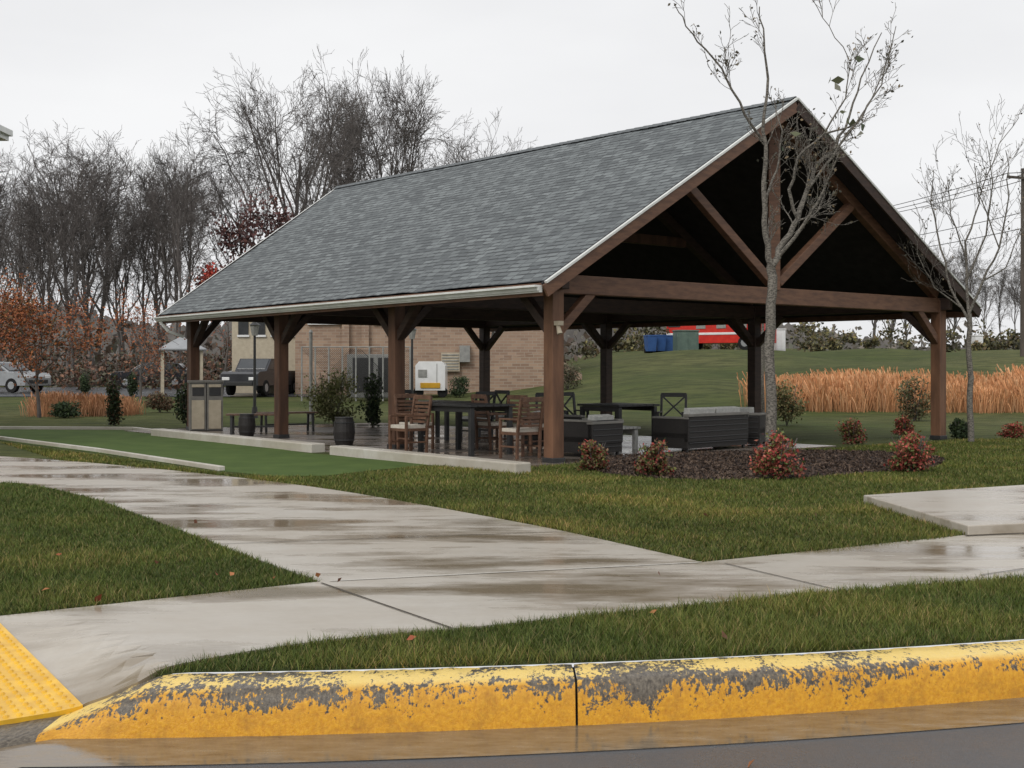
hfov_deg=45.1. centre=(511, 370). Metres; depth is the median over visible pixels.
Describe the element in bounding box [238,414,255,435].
planter barrel
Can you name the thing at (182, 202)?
bare tree
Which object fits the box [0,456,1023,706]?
sidewalk
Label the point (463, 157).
bare tree
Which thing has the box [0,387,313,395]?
parking lot
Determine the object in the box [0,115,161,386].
bare tree
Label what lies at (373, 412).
evergreen shrub
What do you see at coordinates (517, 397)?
dining chair
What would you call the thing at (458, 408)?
dining table
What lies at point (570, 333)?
background ridge
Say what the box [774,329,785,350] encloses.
utility box
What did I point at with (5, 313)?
autumn tree
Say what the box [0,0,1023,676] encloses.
sky
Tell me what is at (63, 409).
evergreen shrub
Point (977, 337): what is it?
utility box
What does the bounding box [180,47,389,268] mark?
bare tree
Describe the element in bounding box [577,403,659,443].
dining table
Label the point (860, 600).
grass verge
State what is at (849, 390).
ornamental grass
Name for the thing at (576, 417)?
wicker armchair
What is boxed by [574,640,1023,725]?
kerb
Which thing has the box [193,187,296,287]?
red oak foliage
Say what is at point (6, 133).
neighbour house
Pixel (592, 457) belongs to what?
nandina shrub
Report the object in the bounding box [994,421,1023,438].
nandina shrub
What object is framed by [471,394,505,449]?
dining chair
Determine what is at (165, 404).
evergreen shrub
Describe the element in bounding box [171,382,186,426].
evergreen shrub
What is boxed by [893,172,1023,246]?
power lines
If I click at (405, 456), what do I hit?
patio edging
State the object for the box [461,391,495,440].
dining chair
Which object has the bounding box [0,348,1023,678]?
ground
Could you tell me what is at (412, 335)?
street lamp
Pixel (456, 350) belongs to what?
brick building
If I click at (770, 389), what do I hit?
young tree
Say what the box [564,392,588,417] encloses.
dining chair
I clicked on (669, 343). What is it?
recycling bin
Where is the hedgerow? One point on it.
(790, 345)
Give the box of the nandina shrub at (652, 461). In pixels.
[632,438,676,476]
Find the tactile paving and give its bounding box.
[0,623,82,724]
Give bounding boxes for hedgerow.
[564,318,1016,357]
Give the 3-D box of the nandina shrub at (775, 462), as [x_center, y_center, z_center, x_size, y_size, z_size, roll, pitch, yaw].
[3.611,1.145,16.844,0.707,0.721,0.722,0,0,-30]
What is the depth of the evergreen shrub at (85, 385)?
60.13 m
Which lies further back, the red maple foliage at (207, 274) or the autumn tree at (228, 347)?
the red maple foliage at (207, 274)
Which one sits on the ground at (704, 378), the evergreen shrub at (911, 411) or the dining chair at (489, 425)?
the evergreen shrub at (911, 411)
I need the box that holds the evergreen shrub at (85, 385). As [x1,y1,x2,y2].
[79,373,91,393]
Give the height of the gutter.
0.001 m
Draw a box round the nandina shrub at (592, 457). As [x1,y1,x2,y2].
[574,439,609,471]
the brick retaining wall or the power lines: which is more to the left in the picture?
the brick retaining wall
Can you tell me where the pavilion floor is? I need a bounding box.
[124,423,835,466]
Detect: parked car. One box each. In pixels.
[0,362,50,392]
[110,362,186,387]
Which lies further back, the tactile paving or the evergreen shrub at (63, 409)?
the evergreen shrub at (63, 409)
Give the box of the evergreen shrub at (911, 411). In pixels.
[894,370,930,420]
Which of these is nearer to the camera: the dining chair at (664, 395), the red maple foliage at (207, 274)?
the dining chair at (664, 395)
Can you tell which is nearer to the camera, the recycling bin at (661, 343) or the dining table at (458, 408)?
the dining table at (458, 408)
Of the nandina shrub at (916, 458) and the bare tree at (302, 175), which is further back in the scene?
the bare tree at (302, 175)
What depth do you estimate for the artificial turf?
22.12 m
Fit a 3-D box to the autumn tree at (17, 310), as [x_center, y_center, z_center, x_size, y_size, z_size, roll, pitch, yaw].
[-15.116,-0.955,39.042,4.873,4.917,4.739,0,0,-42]
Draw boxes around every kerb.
[0,664,575,747]
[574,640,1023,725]
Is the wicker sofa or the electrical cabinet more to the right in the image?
the wicker sofa
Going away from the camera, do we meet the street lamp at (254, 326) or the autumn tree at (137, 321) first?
the street lamp at (254, 326)
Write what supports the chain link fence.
on the ground at (704, 378)
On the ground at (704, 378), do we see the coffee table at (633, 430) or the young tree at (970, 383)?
the young tree at (970, 383)
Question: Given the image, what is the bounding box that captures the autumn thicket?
[0,328,231,389]
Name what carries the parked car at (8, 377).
on the parking lot
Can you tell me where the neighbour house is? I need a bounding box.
[0,125,12,140]
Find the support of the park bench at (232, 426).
on the pavilion floor
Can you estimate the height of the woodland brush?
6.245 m
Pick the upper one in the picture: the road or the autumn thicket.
the autumn thicket
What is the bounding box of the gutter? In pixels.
[0,697,1023,767]
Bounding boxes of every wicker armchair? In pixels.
[523,411,585,448]
[564,414,623,454]
[740,407,765,445]
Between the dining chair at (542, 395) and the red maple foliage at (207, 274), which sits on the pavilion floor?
the dining chair at (542, 395)
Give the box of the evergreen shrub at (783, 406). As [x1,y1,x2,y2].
[765,379,808,425]
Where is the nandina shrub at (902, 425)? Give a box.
[890,415,915,435]
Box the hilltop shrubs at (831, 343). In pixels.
[572,319,1019,359]
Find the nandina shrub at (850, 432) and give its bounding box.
[835,417,866,444]
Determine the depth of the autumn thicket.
71.05 m
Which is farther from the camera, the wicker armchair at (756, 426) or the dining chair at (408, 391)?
the dining chair at (408, 391)
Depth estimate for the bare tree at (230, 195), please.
101.61 m
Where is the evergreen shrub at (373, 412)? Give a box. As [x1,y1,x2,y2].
[356,369,384,426]
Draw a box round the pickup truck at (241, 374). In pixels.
[220,359,294,394]
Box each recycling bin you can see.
[643,335,657,352]
[654,335,666,352]
[663,335,672,351]
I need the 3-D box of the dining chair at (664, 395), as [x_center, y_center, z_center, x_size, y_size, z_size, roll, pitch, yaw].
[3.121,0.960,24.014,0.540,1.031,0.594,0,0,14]
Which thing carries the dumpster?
on the ground at (704, 378)
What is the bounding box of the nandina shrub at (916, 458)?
[883,430,939,472]
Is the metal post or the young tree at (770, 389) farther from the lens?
the metal post
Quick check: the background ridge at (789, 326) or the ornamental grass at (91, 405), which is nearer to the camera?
the ornamental grass at (91, 405)
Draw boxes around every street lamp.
[250,322,259,417]
[409,328,416,410]
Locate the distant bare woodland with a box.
[0,127,1020,386]
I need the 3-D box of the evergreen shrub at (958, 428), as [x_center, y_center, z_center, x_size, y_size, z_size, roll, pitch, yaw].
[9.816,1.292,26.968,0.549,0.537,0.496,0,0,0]
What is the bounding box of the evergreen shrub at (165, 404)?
[143,390,174,411]
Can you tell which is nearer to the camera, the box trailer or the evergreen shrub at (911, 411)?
the evergreen shrub at (911, 411)
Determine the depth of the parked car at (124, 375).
73.18 m
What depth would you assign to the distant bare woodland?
87.85 m
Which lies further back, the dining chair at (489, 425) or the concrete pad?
the dining chair at (489, 425)
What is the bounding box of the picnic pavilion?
[152,96,981,462]
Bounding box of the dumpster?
[672,330,699,350]
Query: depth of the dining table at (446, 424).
26.67 m
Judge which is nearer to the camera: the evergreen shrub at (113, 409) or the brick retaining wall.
the evergreen shrub at (113, 409)
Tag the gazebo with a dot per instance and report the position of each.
(174, 346)
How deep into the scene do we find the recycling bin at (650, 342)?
73.75 m
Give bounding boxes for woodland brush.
[0,321,595,385]
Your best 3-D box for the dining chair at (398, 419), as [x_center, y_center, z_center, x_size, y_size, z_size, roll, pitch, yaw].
[-1.840,0.960,23.102,0.540,1.031,0.594,0,0,-38]
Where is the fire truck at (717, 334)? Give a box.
[666,324,775,349]
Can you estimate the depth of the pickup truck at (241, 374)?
57.19 m
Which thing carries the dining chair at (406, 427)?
on the pavilion floor
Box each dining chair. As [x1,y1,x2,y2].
[389,395,432,452]
[394,394,433,449]
[405,390,424,435]
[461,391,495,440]
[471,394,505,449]
[489,390,509,436]
[499,397,543,459]
[506,395,543,452]
[535,393,566,414]
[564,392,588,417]
[656,393,686,416]
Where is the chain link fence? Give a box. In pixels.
[301,346,410,400]
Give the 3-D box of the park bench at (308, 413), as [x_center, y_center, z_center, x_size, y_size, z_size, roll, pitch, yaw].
[-5.378,1.237,29.500,1.400,0.480,0.449,0,0,-29]
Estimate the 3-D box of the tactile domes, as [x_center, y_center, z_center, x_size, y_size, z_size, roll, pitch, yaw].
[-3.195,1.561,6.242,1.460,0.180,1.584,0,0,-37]
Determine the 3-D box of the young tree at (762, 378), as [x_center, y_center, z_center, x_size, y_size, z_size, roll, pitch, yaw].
[6.527,-1.468,32.874,1.578,5.844,0.714,0,0,18]
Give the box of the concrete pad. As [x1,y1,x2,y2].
[864,485,1023,534]
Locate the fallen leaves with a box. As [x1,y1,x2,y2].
[43,513,907,766]
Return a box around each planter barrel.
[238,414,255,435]
[333,417,354,445]
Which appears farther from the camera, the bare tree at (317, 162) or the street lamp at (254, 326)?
the bare tree at (317, 162)
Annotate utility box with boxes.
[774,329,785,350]
[971,335,983,343]
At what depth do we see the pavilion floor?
25.26 m
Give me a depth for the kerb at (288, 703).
5.81 m
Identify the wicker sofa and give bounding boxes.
[652,406,748,451]
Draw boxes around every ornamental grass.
[19,390,145,416]
[737,364,1023,413]
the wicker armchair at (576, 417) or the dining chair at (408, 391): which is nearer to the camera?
the wicker armchair at (576, 417)
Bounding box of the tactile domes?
[0,628,74,717]
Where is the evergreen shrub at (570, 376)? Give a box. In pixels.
[564,361,582,389]
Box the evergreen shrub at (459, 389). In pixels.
[447,376,472,397]
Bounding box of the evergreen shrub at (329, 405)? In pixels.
[294,367,363,423]
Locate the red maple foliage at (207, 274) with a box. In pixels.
[197,262,218,284]
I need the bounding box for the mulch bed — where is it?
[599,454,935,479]
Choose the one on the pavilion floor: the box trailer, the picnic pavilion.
the picnic pavilion
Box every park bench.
[226,413,289,434]
[256,411,317,432]
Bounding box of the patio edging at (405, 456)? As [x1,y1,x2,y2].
[151,428,530,473]
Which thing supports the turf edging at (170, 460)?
on the artificial turf
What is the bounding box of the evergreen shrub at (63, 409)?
[47,400,87,417]
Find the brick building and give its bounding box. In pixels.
[232,322,543,394]
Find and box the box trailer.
[413,361,447,396]
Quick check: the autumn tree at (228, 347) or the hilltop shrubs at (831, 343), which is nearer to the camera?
the autumn tree at (228, 347)
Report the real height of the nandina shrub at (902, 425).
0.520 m
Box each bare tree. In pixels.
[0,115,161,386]
[135,108,226,362]
[165,143,288,265]
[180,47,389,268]
[255,46,413,218]
[292,49,472,202]
[417,107,537,169]
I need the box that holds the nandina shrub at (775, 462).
[749,428,806,479]
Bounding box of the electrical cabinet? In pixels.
[347,354,387,397]
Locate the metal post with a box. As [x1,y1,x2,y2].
[309,330,312,421]
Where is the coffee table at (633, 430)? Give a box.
[623,426,640,448]
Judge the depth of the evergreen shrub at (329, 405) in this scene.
33.91 m
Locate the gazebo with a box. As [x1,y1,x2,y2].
[157,337,206,394]
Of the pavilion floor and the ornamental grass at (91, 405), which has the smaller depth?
the pavilion floor
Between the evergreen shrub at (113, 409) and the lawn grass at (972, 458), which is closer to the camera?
the lawn grass at (972, 458)
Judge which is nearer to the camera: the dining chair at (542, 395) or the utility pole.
the dining chair at (542, 395)
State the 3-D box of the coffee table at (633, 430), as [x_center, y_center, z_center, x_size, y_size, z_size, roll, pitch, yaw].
[1.937,1.270,23.223,0.590,0.430,0.800,0,0,-38]
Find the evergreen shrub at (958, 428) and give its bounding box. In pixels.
[948,418,967,438]
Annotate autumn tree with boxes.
[0,263,128,417]
[0,275,21,370]
[107,281,186,402]
[182,269,231,391]
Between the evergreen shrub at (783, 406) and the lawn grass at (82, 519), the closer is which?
the lawn grass at (82, 519)
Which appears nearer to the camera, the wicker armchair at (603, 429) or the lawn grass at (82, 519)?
the lawn grass at (82, 519)
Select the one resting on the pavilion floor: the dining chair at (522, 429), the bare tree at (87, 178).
the dining chair at (522, 429)
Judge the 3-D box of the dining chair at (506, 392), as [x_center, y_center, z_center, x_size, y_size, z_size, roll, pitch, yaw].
[-0.436,0.960,27.340,0.594,1.031,0.540,0,0,-38]
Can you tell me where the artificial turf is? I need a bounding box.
[0,429,425,475]
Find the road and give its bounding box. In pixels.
[19,722,1023,767]
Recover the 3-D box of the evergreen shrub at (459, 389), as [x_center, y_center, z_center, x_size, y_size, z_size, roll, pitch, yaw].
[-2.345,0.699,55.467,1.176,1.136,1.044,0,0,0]
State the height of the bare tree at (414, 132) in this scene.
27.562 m
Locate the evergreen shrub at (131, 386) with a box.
[126,372,138,396]
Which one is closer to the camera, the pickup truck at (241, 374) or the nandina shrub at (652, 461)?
the nandina shrub at (652, 461)
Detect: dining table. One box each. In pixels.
[405,400,477,439]
[416,402,515,455]
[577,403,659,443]
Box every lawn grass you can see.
[0,437,1023,561]
[0,480,320,615]
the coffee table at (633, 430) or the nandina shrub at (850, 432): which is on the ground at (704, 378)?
the nandina shrub at (850, 432)
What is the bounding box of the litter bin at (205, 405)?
[187,380,223,430]
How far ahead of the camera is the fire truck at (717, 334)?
84.97 m
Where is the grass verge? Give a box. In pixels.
[148,571,1023,678]
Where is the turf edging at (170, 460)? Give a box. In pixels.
[0,426,224,470]
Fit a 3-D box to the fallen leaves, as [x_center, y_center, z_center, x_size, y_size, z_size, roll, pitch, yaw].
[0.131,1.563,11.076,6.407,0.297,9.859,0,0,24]
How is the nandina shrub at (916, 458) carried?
on the ground at (704, 378)
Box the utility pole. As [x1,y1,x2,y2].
[1008,168,1023,355]
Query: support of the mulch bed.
on the ground at (704, 378)
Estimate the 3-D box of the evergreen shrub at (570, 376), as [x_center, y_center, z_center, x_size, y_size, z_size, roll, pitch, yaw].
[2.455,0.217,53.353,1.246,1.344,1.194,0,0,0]
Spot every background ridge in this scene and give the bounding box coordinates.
[0,301,1019,350]
[0,324,917,377]
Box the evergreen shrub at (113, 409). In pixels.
[104,371,124,425]
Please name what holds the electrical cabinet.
on the ground at (704, 378)
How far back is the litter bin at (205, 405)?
30.06 m
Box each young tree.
[668,0,912,453]
[761,324,764,411]
[897,96,1023,441]
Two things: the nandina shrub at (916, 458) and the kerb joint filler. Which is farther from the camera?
the nandina shrub at (916, 458)
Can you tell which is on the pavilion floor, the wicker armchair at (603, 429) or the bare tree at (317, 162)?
the wicker armchair at (603, 429)
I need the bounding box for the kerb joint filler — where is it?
[572,667,577,724]
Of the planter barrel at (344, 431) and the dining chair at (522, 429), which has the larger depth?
the planter barrel at (344, 431)
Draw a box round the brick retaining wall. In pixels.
[490,352,581,390]
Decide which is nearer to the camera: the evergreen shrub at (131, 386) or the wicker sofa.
the wicker sofa

